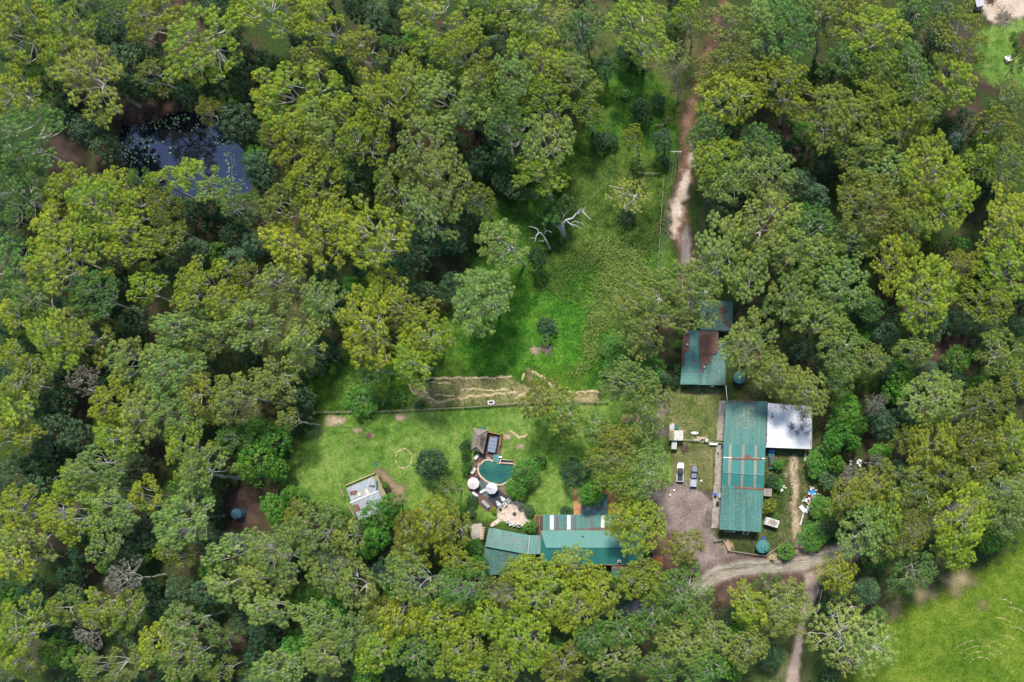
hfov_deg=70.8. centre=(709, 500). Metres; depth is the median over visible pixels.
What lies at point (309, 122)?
eucalyptus tree
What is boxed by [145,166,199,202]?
eucalyptus tree
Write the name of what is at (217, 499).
leafy tree
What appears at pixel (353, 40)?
eucalyptus tree
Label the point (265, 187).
leafy tree
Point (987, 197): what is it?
shrub
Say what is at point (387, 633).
eucalyptus tree
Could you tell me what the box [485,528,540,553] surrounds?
house wing
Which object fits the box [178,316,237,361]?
eucalyptus tree
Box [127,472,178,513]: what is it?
eucalyptus tree
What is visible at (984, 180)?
leafy tree
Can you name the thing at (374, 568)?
leafy tree
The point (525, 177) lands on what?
eucalyptus tree
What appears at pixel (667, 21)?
leafy tree
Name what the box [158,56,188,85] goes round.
shrub
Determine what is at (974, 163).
eucalyptus tree
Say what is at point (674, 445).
box trailer
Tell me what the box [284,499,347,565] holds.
eucalyptus tree
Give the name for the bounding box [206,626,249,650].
eucalyptus tree
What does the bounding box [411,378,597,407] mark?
dry bank
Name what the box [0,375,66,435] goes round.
eucalyptus tree
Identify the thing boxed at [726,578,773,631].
eucalyptus tree
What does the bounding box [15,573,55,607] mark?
leafy tree
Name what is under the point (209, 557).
shrub
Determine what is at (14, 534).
leafy tree
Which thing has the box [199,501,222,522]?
leafy tree
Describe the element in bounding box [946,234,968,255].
shrub
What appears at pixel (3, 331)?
leafy tree
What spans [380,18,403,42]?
leafy tree
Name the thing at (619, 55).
leafy tree
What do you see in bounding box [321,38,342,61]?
shrub
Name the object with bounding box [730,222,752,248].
leafy tree
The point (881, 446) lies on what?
leafy tree
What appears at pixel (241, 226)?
leafy tree
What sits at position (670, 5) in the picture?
shrub
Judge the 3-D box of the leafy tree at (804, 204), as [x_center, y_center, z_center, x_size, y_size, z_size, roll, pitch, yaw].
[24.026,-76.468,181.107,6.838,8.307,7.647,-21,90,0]
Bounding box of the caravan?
[764,517,779,527]
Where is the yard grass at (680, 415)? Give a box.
[667,387,722,451]
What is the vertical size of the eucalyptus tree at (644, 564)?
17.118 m
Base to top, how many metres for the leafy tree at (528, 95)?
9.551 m
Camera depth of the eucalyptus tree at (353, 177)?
173.59 m
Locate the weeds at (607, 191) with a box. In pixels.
[577,149,660,226]
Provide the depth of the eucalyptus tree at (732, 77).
168.50 m
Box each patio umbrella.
[467,477,478,488]
[486,483,496,493]
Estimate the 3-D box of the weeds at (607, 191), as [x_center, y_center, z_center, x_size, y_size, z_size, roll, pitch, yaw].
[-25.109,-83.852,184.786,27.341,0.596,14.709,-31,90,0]
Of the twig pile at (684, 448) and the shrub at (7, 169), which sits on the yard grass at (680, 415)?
the twig pile at (684, 448)
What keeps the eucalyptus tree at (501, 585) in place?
on the ground at (812, 664)
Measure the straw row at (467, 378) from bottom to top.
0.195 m
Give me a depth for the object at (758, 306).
179.12 m
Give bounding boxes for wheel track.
[695,477,1019,585]
[695,482,1019,592]
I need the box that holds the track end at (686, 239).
[680,225,691,264]
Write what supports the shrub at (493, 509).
on the lawn at (560, 453)
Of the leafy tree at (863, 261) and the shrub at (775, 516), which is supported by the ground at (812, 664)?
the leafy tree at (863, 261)
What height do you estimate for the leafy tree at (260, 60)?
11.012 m
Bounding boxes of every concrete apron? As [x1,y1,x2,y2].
[711,485,721,527]
[714,445,722,484]
[716,401,725,440]
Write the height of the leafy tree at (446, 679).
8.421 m
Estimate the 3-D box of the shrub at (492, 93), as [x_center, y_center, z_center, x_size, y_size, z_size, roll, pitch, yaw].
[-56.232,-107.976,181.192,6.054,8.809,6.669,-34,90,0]
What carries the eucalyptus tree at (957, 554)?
on the verge grass at (883, 574)
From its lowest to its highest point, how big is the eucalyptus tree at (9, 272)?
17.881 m
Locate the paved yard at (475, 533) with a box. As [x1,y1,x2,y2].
[470,523,482,538]
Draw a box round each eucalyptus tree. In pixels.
[0,0,85,69]
[0,60,67,124]
[0,104,80,181]
[0,162,74,231]
[0,232,56,287]
[0,297,59,336]
[0,338,61,373]
[0,352,80,411]
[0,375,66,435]
[0,409,75,456]
[0,482,67,538]
[0,512,84,561]
[0,535,79,584]
[0,589,75,672]
[0,642,58,681]
[6,273,95,326]
[18,220,117,301]
[26,199,99,258]
[26,306,107,371]
[34,0,112,74]
[35,493,120,546]
[39,31,141,129]
[43,160,110,218]
[44,583,106,627]
[50,465,131,507]
[55,306,130,369]
[60,443,145,494]
[62,266,142,323]
[64,173,151,252]
[64,364,117,397]
[72,617,109,651]
[73,644,157,681]
[74,481,160,535]
[78,586,132,636]
[84,513,148,566]
[87,212,178,272]
[87,375,158,424]
[92,418,153,456]
[99,0,157,44]
[100,165,155,201]
[101,189,156,228]
[103,336,182,390]
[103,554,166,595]
[108,586,168,636]
[114,184,177,235]
[118,380,184,444]
[123,0,202,55]
[125,166,169,201]
[126,270,182,308]
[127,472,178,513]
[134,55,196,104]
[137,342,211,394]
[137,614,195,668]
[142,631,225,681]
[143,384,219,436]
[144,186,196,222]
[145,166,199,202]
[146,220,205,267]
[147,202,200,240]
[148,304,217,351]
[149,483,225,551]
[152,536,210,569]
[159,599,224,643]
[162,2,243,89]
[163,415,225,483]
[168,254,235,318]
[170,156,235,206]
[176,43,225,93]
[176,442,240,494]
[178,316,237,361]
[179,371,231,425]
[194,95,241,133]
[200,527,272,576]
[202,561,269,603]
[204,279,267,336]
[205,654,250,681]
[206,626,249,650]
[208,367,281,425]
[209,298,289,354]
[214,178,267,227]
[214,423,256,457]
[226,0,321,56]
[231,259,277,294]
[236,550,301,594]
[238,584,299,628]
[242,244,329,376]
[244,522,313,587]
[247,647,306,681]
[249,84,287,126]
[249,259,309,307]
[251,59,353,134]
[254,355,304,409]
[255,182,322,231]
[256,117,305,160]
[257,220,317,273]
[268,110,332,174]
[275,406,320,432]
[280,314,327,372]
[282,497,317,530]
[283,147,347,217]
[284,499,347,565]
[286,0,355,59]
[287,96,356,161]
[289,40,337,90]
[291,339,336,361]
[294,597,350,651]
[299,193,363,273]
[299,275,354,330]
[299,634,350,676]
[305,546,356,599]
[321,193,414,269]
[325,93,371,143]
[329,516,367,558]
[333,609,384,664]
[334,103,389,170]
[334,283,395,371]
[334,556,381,610]
[337,163,370,200]
[341,24,387,84]
[351,618,406,674]
[352,66,406,144]
[355,356,393,385]
[357,265,408,317]
[363,595,402,627]
[371,159,420,225]
[372,290,440,334]
[376,591,428,645]
[377,543,454,615]
[378,35,412,81]
[387,114,457,189]
[387,623,448,679]
[388,331,437,390]
[389,50,443,128]
[389,540,431,575]
[390,509,436,559]
[397,0,488,60]
[398,307,456,362]
[400,184,459,241]
[406,597,471,646]
[409,70,495,134]
[410,146,472,221]
[410,492,457,553]
[427,613,486,678]
[429,25,492,89]
[429,562,488,611]
[433,496,472,554]
[435,475,462,502]
[437,544,489,582]
[444,96,485,141]
[447,648,502,681]
[450,268,515,338]
[453,266,510,317]
[458,59,501,113]
[461,182,495,219]
[468,91,505,131]
[469,590,514,640]
[474,217,529,270]
[475,0,532,40]
[475,567,528,616]
[481,639,518,681]
[483,98,538,164]
[492,608,552,673]
[493,38,537,106]
[500,0,575,55]
[500,554,545,587]
[506,22,567,90]
[509,553,571,632]
[511,154,571,201]
[515,75,572,131]
[516,375,567,420]
[522,113,576,184]
[537,639,592,681]
[544,384,587,443]
[548,51,603,109]
[548,575,601,635]
[550,542,594,585]
[552,0,604,70]
[570,94,604,132]
[573,619,613,662]
[576,562,621,618]
[580,410,615,448]
[581,438,640,478]
[586,631,641,681]
[590,421,635,456]
[593,461,639,505]
[595,354,659,404]
[597,609,647,649]
[603,495,635,541]
[604,0,675,69]
[604,177,652,215]
[605,273,691,338]
[610,300,663,362]
[612,559,677,606]
[614,496,666,557]
[620,383,675,447]
[620,442,670,500]
[621,123,643,159]
[623,556,662,583]
[630,590,680,643]
[630,646,695,681]
[652,260,722,330]
[652,617,710,672]
[655,561,714,629]
[657,38,692,101]
[660,528,705,565]
[671,0,704,45]
[677,651,730,681]
[683,209,747,299]
[685,104,731,158]
[690,137,742,192]
[690,608,734,659]
[691,39,754,100]
[691,64,767,129]
[697,158,758,204]
[701,1,762,56]
[717,305,779,379]
[720,186,803,264]
[726,242,769,304]
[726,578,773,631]
[728,625,769,673]
[737,121,780,160]
[738,136,797,209]
[748,55,824,125]
[749,0,795,61]
[750,571,783,600]
[751,343,802,403]
[759,267,814,323]
[759,576,812,638]
[763,0,820,68]
[766,227,838,281]
[778,364,830,418]
[784,202,836,254]
[788,0,848,60]
[788,291,848,341]
[794,594,877,658]
[804,81,855,155]
[814,254,871,311]
[814,549,859,594]
[815,41,866,88]
[815,318,866,380]
[819,367,854,398]
[822,629,875,679]
[823,477,866,520]
[825,89,877,150]
[825,219,880,260]
[832,130,897,176]
[835,500,895,559]
[835,611,899,676]
[836,168,908,241]
[841,2,913,67]
[841,466,866,491]
[843,0,881,40]
[850,457,894,510]
[851,41,910,100]
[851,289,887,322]
[851,341,892,378]
[852,149,916,205]
[855,74,904,139]
[863,501,910,564]
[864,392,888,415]
[864,452,886,473]
[866,225,919,297]
[867,485,914,539]
[880,82,944,134]
[881,100,933,152]
[881,501,934,556]
[882,174,944,229]
[882,465,942,514]
[884,198,934,258]
[885,37,935,93]
[885,548,939,594]
[886,423,921,454]
[890,252,959,335]
[891,336,935,367]
[895,0,932,43]
[895,369,968,426]
[898,128,963,207]
[906,410,964,476]
[909,159,980,237]
[928,479,996,558]
[929,0,989,76]
[929,52,978,112]
[929,448,976,508]
[929,526,976,572]
[938,417,1001,466]
[943,247,980,291]
[953,441,1002,493]
[955,274,1016,324]
[961,376,1015,434]
[963,134,1000,181]
[968,105,1023,156]
[972,326,1023,380]
[973,234,1023,301]
[973,470,1023,516]
[974,492,1023,540]
[975,181,1023,264]
[980,133,1023,192]
[983,412,1023,471]
[990,74,1023,121]
[997,46,1023,87]
[999,370,1023,402]
[1004,456,1023,497]
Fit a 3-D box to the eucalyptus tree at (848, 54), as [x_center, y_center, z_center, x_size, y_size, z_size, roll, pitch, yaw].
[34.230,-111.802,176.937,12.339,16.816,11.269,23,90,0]
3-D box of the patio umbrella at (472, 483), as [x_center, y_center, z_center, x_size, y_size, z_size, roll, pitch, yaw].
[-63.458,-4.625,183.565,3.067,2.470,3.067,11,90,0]
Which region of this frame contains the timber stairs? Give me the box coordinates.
[536,516,542,531]
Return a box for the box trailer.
[671,441,677,449]
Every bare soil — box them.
[326,416,345,425]
[374,469,404,504]
[395,414,404,419]
[503,434,511,439]
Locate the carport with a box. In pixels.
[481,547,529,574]
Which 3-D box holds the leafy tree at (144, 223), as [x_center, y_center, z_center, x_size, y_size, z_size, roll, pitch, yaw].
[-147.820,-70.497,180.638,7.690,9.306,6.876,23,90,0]
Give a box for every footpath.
[526,367,532,391]
[654,391,668,434]
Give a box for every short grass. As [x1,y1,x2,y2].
[715,384,824,560]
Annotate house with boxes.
[540,514,643,564]
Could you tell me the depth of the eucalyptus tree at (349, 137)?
168.56 m
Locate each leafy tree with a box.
[0,11,36,49]
[0,37,33,67]
[0,198,26,231]
[0,233,26,255]
[0,286,16,309]
[0,310,21,337]
[0,365,31,392]
[0,453,34,491]
[0,482,22,513]
[0,520,26,553]
[0,576,18,601]
[0,666,15,681]
[5,284,34,307]
[11,338,43,360]
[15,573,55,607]
[20,606,51,629]
[23,66,61,104]
[23,447,68,476]
[28,397,67,425]
[31,434,68,459]
[33,411,86,452]
[37,632,74,668]
[39,385,85,416]
[43,356,84,382]
[53,561,94,585]
[56,0,88,21]
[56,89,90,112]
[56,419,95,454]
[56,551,90,576]
[60,622,95,641]
[60,643,100,671]
[61,249,96,284]
[66,525,92,550]
[66,538,104,563]
[67,110,116,149]
[78,348,120,382]
[84,364,122,395]
[85,0,114,15]
[85,173,107,195]
[89,15,123,41]
[89,133,129,166]
[91,249,126,275]
[91,326,124,352]
[94,270,133,306]
[95,92,124,117]
[99,69,135,101]
[102,294,134,317]
[103,17,150,57]
[104,534,146,567]
[107,39,155,80]
[116,423,151,452]
[116,616,151,648]
[118,305,151,335]
[120,72,159,105]
[127,526,156,550]
[129,577,162,603]
[131,511,158,533]
[132,0,162,24]
[132,42,162,71]
[133,220,158,244]
[133,663,170,681]
[139,576,165,592]
[143,425,167,447]
[144,597,173,621]
[147,76,178,103]
[147,524,178,548]
[153,254,189,285]
[160,419,185,444]
[164,571,200,604]
[165,195,203,230]
[173,82,201,109]
[177,307,204,333]
[180,237,213,265]
[188,521,220,547]
[190,580,225,607]
[191,0,213,3]
[192,415,225,440]
[193,79,217,93]
[193,196,228,222]
[194,453,231,485]
[197,561,218,579]
[198,491,225,511]
[198,597,223,613]
[199,66,231,101]
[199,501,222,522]
[199,636,233,669]
[200,0,230,27]
[200,357,231,382]
[201,301,226,326]
[215,21,249,54]
[217,102,259,144]
[218,221,249,250]
[220,90,248,118]
[221,245,256,278]
[223,584,256,617]
[225,49,257,81]
[227,77,258,104]
[228,614,258,639]
[232,207,266,236]
[233,416,271,453]
[233,441,276,487]
[235,534,261,561]
[236,44,265,75]
[238,673,264,681]
[240,142,272,168]
[240,150,277,190]
[241,228,276,258]
[247,119,273,146]
[248,620,278,646]
[253,173,280,196]
[254,49,284,79]
[259,424,293,458]
[259,492,284,519]
[259,597,290,628]
[262,456,291,481]
[264,104,287,125]
[266,503,294,528]
[275,521,309,551]
[279,485,309,510]
[280,363,312,386]
[280,628,315,661]
[281,396,315,425]
[282,155,310,183]
[287,19,315,53]
[289,386,316,412]
[294,583,322,610]
[295,672,314,681]
[303,292,335,328]
[312,263,342,288]
[314,666,340,681]
[318,592,347,619]
[321,161,347,189]
[322,568,352,593]
[323,80,349,109]
[327,279,362,311]
[334,648,358,677]
[340,379,378,416]
[341,0,374,24]
[341,274,372,303]
[342,84,370,112]
[343,156,378,189]
[350,663,381,681]
[351,255,378,282]
[354,0,385,14]
[355,540,380,559]
[357,499,399,531]
[362,15,392,47]
[362,525,390,551]
[364,0,392,32]
[368,556,405,589]
[373,150,397,180]
[374,56,397,80]
[376,491,406,519]
[378,654,406,679]
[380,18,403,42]
[383,255,415,290]
[383,675,400,681]
[386,0,411,25]
[397,1,423,28]
[397,536,429,565]
[401,24,431,58]
[402,239,434,272]
[402,280,430,303]
[405,618,434,653]
[407,217,452,257]
[410,591,437,621]
[412,447,448,481]
[424,56,462,91]
[435,529,463,555]
[437,223,469,255]
[437,270,468,305]
[437,660,462,681]
[445,131,470,158]
[453,200,487,234]
[464,144,493,175]
[464,538,482,555]
[467,594,493,619]
[468,551,486,575]
[478,0,499,14]
[480,161,498,181]
[482,135,506,159]
[484,34,511,61]
[490,146,516,174]
[491,168,514,196]
[495,669,530,681]
[498,157,528,191]
[503,135,531,165]
[504,477,527,497]
[505,178,528,203]
[510,457,541,487]
[513,82,542,112]
[526,602,543,620]
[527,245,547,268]
[537,626,566,650]
[539,636,563,658]
[558,457,591,488]
[574,25,596,54]
[576,480,604,506]
[577,476,605,506]
[579,596,610,624]
[591,55,618,83]
[599,332,628,362]
[602,355,617,377]
[605,579,634,610]
[614,35,642,64]
[638,356,666,386]
[651,128,672,153]
[657,372,671,386]
[660,8,687,40]
[700,196,729,229]
[716,607,741,629]
[726,611,758,643]
[729,154,753,176]
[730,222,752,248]
[743,44,773,70]
[748,238,783,270]
[754,126,787,164]
[757,642,785,671]
[761,0,795,21]
[764,34,785,60]
[782,99,804,131]
[782,167,815,204]
[784,336,814,364]
[791,196,812,222]
[792,121,815,149]
[795,519,829,552]
[805,181,830,212]
[806,446,833,478]
[807,138,835,165]
[807,464,821,477]
[807,494,833,521]
[809,352,830,373]
[812,150,840,182]
[814,516,836,539]
[816,575,833,589]
[817,220,841,248]
[818,469,840,490]
[819,297,853,329]
[819,588,850,615]
[820,433,843,455]
[825,415,856,445]
[826,152,850,177]
[829,393,861,426]
[829,463,853,484]
[847,249,866,270]
[848,325,870,346]
[848,360,871,387]
[848,412,868,434]
[851,88,870,106]
[852,308,876,332]
[852,576,880,605]
[860,540,891,572]
[867,441,892,464]
[867,605,887,626]
[868,409,899,440]
[872,320,900,348]
[873,356,898,380]
[880,127,903,150]
[884,359,914,386]
[885,458,908,484]
[890,377,913,400]
[891,401,918,425]
[895,12,916,44]
[901,446,930,474]
[907,314,941,348]
[912,359,939,388]
[913,305,951,335]
[915,528,943,552]
[931,1,955,26]
[935,115,955,136]
[938,123,968,153]
[941,344,975,374]
[945,408,973,432]
[946,303,975,336]
[947,371,969,395]
[950,436,980,461]
[951,106,975,132]
[966,168,998,197]
[970,316,1006,353]
[974,238,1002,273]
[974,529,1000,554]
[987,356,1017,382]
[993,378,1022,408]
[1004,317,1023,337]
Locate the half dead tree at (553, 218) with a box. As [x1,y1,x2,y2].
[537,193,591,238]
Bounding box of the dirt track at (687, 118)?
[668,0,727,313]
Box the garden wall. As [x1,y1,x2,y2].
[346,473,375,485]
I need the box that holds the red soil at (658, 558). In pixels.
[652,556,663,578]
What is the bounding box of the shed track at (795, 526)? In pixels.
[788,455,804,553]
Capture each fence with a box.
[316,402,607,412]
[658,177,664,261]
[714,539,786,556]
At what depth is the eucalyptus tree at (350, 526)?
171.85 m
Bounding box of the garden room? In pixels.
[581,494,607,513]
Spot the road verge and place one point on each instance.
(756, 558)
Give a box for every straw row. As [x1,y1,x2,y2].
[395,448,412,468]
[408,379,415,393]
[419,375,511,380]
[423,391,517,403]
[460,387,507,391]
[510,430,526,437]
[531,370,554,385]
[567,390,598,393]
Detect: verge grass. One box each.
[724,596,800,681]
[821,534,974,630]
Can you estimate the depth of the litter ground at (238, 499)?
184.99 m
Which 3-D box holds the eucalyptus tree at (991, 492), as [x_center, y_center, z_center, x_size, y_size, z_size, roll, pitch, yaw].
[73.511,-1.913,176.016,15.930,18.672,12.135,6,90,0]
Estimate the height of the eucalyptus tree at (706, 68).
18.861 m
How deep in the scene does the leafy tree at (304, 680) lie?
179.37 m
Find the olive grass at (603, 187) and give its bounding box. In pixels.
[549,149,661,262]
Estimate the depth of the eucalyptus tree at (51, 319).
168.69 m
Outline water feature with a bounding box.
[500,459,513,463]
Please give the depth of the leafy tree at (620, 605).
178.50 m
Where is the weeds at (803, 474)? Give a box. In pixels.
[800,461,826,551]
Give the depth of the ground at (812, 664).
185.00 m
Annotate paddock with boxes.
[846,538,1023,681]
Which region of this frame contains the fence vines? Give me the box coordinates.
[655,182,666,274]
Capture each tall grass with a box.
[524,213,669,307]
[569,231,655,384]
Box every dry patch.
[877,603,899,620]
[910,579,937,600]
[940,571,976,595]
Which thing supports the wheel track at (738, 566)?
on the gravel road at (758, 565)
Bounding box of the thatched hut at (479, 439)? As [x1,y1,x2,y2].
[471,428,488,453]
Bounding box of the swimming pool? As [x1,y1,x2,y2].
[477,459,516,485]
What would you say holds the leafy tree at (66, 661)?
on the ground at (812, 664)
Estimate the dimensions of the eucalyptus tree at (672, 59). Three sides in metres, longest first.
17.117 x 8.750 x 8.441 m
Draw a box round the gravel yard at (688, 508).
[644,480,747,572]
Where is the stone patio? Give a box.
[490,501,529,526]
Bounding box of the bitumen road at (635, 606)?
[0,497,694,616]
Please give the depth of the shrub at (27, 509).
179.23 m
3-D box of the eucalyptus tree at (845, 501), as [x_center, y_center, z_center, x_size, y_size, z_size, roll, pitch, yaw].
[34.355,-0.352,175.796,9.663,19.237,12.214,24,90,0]
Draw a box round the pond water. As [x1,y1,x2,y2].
[120,111,250,197]
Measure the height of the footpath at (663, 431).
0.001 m
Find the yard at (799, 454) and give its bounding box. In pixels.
[716,382,827,556]
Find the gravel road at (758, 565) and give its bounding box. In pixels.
[690,473,1023,593]
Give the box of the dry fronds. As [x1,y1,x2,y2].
[767,549,777,563]
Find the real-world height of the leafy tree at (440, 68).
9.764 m
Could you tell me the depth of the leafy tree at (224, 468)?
178.25 m
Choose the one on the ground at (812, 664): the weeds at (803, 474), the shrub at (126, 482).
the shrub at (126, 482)
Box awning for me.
[764,488,771,495]
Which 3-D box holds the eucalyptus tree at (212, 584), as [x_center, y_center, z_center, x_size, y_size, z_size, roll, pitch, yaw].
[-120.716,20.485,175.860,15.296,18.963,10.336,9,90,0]
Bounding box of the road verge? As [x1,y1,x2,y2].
[688,470,1022,597]
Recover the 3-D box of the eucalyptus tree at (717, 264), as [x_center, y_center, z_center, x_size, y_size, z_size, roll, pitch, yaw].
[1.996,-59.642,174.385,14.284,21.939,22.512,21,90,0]
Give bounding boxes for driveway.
[786,567,826,681]
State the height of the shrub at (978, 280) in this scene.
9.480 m
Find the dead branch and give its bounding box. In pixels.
[529,226,550,249]
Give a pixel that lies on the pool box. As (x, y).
(496, 458)
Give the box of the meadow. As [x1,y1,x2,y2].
[304,59,679,413]
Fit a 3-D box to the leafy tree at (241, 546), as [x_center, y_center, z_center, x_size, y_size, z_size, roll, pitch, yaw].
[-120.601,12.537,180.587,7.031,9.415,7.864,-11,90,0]
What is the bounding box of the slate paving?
[478,480,490,497]
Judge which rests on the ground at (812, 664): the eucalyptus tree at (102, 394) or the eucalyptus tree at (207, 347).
the eucalyptus tree at (102, 394)
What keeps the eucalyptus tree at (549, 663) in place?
on the ground at (812, 664)
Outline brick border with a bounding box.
[499,485,507,495]
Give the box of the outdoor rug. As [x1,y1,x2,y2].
[487,489,507,508]
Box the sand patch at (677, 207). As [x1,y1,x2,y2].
[669,151,694,238]
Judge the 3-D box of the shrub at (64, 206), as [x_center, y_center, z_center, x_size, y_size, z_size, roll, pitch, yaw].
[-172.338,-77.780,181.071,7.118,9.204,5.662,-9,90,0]
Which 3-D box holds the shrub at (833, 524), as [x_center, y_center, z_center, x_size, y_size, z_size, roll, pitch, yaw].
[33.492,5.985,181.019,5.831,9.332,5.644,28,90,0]
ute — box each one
[676,462,684,481]
[690,466,697,486]
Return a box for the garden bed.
[1017,35,1023,45]
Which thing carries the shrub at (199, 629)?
on the ground at (812, 664)
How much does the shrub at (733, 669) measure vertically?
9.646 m
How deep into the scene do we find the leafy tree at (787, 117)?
179.52 m
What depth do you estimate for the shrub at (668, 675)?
179.41 m
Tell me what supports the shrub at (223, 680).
on the ground at (812, 664)
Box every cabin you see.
[680,330,726,384]
[700,300,732,331]
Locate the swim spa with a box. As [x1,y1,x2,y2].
[487,437,498,452]
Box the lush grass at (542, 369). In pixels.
[455,271,601,380]
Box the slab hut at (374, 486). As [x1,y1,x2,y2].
[347,475,389,519]
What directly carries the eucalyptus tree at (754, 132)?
on the ground at (812, 664)
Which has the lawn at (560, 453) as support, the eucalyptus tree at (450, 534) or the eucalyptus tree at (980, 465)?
the eucalyptus tree at (450, 534)
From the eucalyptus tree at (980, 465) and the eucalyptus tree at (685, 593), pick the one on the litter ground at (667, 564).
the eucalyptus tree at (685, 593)
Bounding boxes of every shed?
[612,566,634,578]
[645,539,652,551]
[669,423,682,440]
[719,400,766,531]
[753,350,762,361]
[766,400,811,448]
[974,0,983,10]
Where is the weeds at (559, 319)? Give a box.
[523,269,595,370]
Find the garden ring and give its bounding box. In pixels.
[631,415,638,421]
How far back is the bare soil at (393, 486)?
184.98 m
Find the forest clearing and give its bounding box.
[540,0,706,121]
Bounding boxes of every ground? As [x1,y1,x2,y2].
[0,0,1023,681]
[46,132,83,180]
[117,96,180,124]
[224,489,260,530]
[232,607,265,642]
[435,126,475,147]
[640,522,697,578]
[712,573,803,605]
[769,125,807,165]
[924,337,970,373]
[946,95,981,141]
[976,74,997,93]
[982,0,1023,24]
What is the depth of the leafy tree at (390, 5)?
177.44 m
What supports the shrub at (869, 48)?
on the ground at (812, 664)
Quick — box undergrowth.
[0,0,1023,681]
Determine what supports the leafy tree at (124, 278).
on the ground at (812, 664)
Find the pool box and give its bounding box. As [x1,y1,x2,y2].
[493,454,499,461]
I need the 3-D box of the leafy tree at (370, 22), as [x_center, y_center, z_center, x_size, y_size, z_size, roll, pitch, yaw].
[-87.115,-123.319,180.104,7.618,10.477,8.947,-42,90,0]
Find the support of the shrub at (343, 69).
on the ground at (812, 664)
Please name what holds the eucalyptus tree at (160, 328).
on the ground at (812, 664)
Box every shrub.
[0,155,25,180]
[0,584,27,605]
[11,202,47,229]
[18,455,50,474]
[23,470,60,494]
[25,501,43,520]
[29,384,63,411]
[34,621,62,640]
[43,195,74,215]
[49,449,74,463]
[51,295,79,313]
[51,367,85,393]
[53,81,83,103]
[54,670,87,681]
[56,102,89,124]
[57,220,88,250]
[57,579,88,605]
[66,629,98,649]
[73,506,99,528]
[82,307,114,336]
[94,361,123,376]
[94,551,123,577]
[99,30,127,52]
[105,329,133,352]
[106,524,132,549]
[108,180,142,209]
[112,472,139,487]
[129,453,158,477]
[131,245,159,263]
[134,546,156,567]
[149,508,165,525]
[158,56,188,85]
[166,476,197,499]
[170,675,197,681]
[185,415,209,437]
[189,610,215,633]
[197,437,217,453]
[200,215,220,234]
[201,546,227,563]
[208,242,235,266]
[208,472,231,490]
[209,672,235,681]
[210,37,231,55]
[212,206,236,227]
[214,0,235,9]
[215,54,239,80]
[237,339,262,363]
[237,665,257,679]
[242,639,269,670]
[245,381,274,405]
[250,415,280,440]
[263,624,293,648]
[268,56,292,76]
[272,583,297,607]
[287,549,307,570]
[289,659,314,680]
[302,356,325,377]
[312,336,340,364]
[314,0,335,12]
[314,507,345,530]
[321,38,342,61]
[322,197,344,215]
[326,52,355,79]
[341,381,357,395]
[348,520,379,543]
[350,551,368,568]
[361,147,379,166]
[378,125,398,142]
[382,481,389,489]
[382,579,406,599]
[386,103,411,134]
[389,389,406,405]
[413,401,421,408]
[417,639,447,662]
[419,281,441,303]
[435,127,461,151]
[459,442,468,450]
[460,448,470,456]
[460,464,468,474]
[461,455,472,462]
[462,439,471,448]
[463,2,490,34]
[463,460,471,468]
[464,508,475,516]
[466,494,477,507]
[472,118,494,140]
[484,79,507,103]
[490,507,497,513]
[501,5,522,27]
[517,503,523,509]
[523,502,533,515]
[523,518,537,532]
[530,449,545,465]
[536,316,557,335]
[539,333,553,346]
[540,158,563,179]
[546,67,571,91]
[559,505,573,513]
[570,0,586,9]
[571,675,589,681]
[577,653,600,676]
[590,131,609,151]
[594,666,613,681]
[608,134,619,146]
[610,346,636,372]
[617,207,636,225]
[620,89,631,97]
[629,97,652,120]
[629,153,645,169]
[633,108,649,126]
[651,667,677,681]
[652,92,666,108]
[657,155,668,165]
[667,0,689,15]
[667,373,679,385]
[673,340,681,347]
[673,363,681,375]
[715,631,742,656]
[722,204,741,227]
[722,659,743,681]
[723,119,742,140]
[736,180,759,207]
[746,81,770,103]
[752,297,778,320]
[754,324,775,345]
[762,498,776,513]
[765,474,779,488]
[772,459,783,469]
[772,478,783,490]
[772,512,780,519]
[775,270,792,289]
[777,542,796,559]
[782,136,805,163]
[789,261,813,283]
[807,61,827,86]
[820,666,838,681]
[824,513,847,533]
[825,60,842,81]
[825,453,844,473]
[840,71,860,91]
[843,433,860,450]
[847,295,871,320]
[851,504,870,524]
[858,38,884,63]
[859,400,887,428]
[880,375,905,405]
[881,306,901,328]
[885,265,916,297]
[891,482,909,502]
[895,82,913,98]
[901,386,920,405]
[905,67,930,90]
[917,233,938,255]
[920,30,947,57]
[932,249,954,270]
[937,358,952,378]
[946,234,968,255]
[947,42,968,62]
[968,131,993,156]
[968,375,989,399]
[973,269,998,292]
[975,114,994,131]
[979,181,999,202]
[981,521,1011,553]
[993,460,1015,484]
[999,287,1020,305]
[1003,235,1023,260]
[1015,290,1023,313]
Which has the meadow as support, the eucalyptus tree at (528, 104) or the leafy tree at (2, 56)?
the eucalyptus tree at (528, 104)
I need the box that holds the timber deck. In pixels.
[467,432,501,511]
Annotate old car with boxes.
[768,452,774,468]
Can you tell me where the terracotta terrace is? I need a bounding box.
[574,490,628,513]
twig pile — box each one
[530,345,540,356]
[540,343,552,356]
[680,443,689,454]
[722,538,734,553]
[994,5,1019,31]
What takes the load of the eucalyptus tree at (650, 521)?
on the litter ground at (667, 564)
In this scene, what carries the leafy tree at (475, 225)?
on the meadow
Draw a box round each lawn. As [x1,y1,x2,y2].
[280,385,718,529]
[974,16,1023,89]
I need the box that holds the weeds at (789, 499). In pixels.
[765,458,794,558]
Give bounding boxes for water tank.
[231,509,245,518]
[733,372,745,384]
[756,539,769,552]
[947,132,960,148]
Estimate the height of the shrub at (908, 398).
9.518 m
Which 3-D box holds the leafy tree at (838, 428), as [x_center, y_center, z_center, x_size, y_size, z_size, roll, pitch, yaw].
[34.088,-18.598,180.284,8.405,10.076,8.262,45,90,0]

